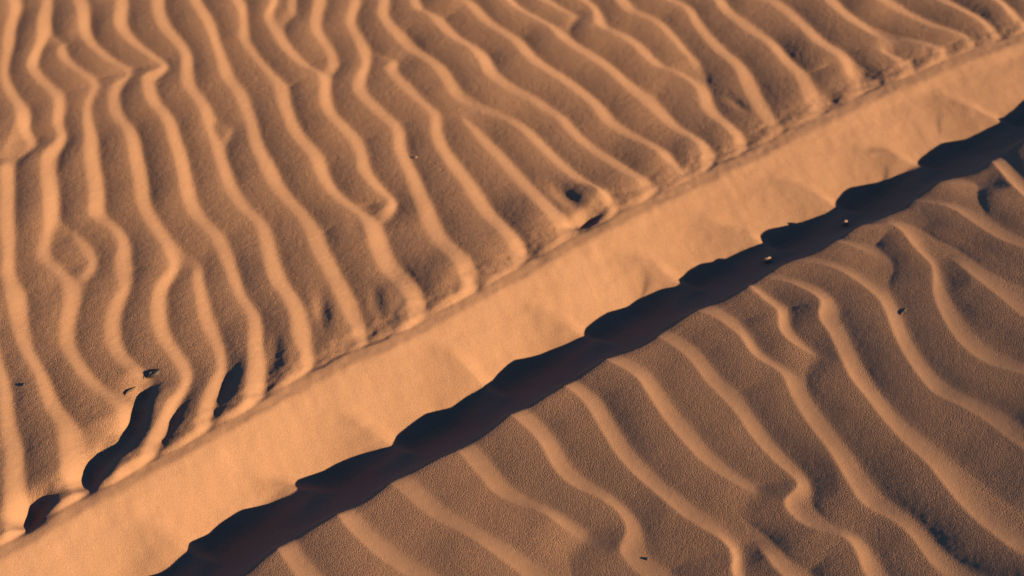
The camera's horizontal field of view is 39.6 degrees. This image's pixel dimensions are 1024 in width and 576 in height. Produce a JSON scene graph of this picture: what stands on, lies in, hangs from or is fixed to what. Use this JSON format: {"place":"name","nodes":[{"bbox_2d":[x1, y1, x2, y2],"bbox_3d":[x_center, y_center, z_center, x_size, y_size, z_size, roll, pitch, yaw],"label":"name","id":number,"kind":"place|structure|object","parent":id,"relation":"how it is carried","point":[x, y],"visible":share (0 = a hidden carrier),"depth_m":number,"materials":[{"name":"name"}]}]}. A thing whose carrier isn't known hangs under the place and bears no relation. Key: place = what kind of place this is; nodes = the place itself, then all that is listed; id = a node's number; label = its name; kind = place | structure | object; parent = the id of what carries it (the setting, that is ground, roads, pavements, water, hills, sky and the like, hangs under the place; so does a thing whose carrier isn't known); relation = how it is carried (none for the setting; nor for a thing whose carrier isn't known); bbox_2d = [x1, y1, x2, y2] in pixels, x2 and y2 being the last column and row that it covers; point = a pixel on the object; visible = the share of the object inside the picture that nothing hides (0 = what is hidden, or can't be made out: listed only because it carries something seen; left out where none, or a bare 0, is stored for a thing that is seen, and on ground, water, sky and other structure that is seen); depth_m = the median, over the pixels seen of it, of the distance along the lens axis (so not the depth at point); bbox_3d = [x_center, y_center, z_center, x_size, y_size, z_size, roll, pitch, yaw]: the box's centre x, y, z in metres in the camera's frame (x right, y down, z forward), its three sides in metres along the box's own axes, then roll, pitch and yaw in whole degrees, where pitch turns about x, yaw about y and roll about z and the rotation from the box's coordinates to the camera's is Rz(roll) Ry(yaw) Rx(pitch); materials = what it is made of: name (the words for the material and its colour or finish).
{"place":"outdoors","nodes":[
{"label":"outdoors","id":0,"kind":"place"},
{"bbox_2d":[0,0,1023,575],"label":"rippled sand","id":1,"kind":"structure","parent":0,"point":[212,210],"depth_m":2.33,"materials":[{"name":"orange sand"}]},
{"bbox_2d":[147,369,160,377],"bbox_3d":[-0.549,0.132,2.179,0.026,0.008,0.011,-37,56,-22],"label":"pebble","id":2,"kind":"object","parent":1,"relation":"on","point":[153,373],"visible":1,"depth_m":2.18,"materials":[{"name":"grey stone"}]},
{"bbox_2d":[0,28,1023,575],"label":"sand ridge","id":3,"kind":"structure","parent":0,"point":[246,488],"depth_m":2.28,"materials":[{"name":"orange sand"}]},
{"bbox_2d":[763,257,771,262],"bbox_3d":[0.432,-0.048,2.405,0.016,0.010,0.012,-21,49,-20],"label":"pebble","id":4,"kind":"object","parent":3,"relation":"on","point":[767,259],"visible":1,"depth_m":2.40,"materials":[{"name":"beige stone"}]},
{"bbox_2d":[841,220,847,225],"bbox_3d":[0.575,-0.112,2.458,0.012,0.016,0.008,-8,46,-8],"label":"pebble","id":5,"kind":"object","parent":3,"relation":"on","point":[844,222],"visible":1,"depth_m":2.45,"materials":[{"name":"beige stone"}]}
]}

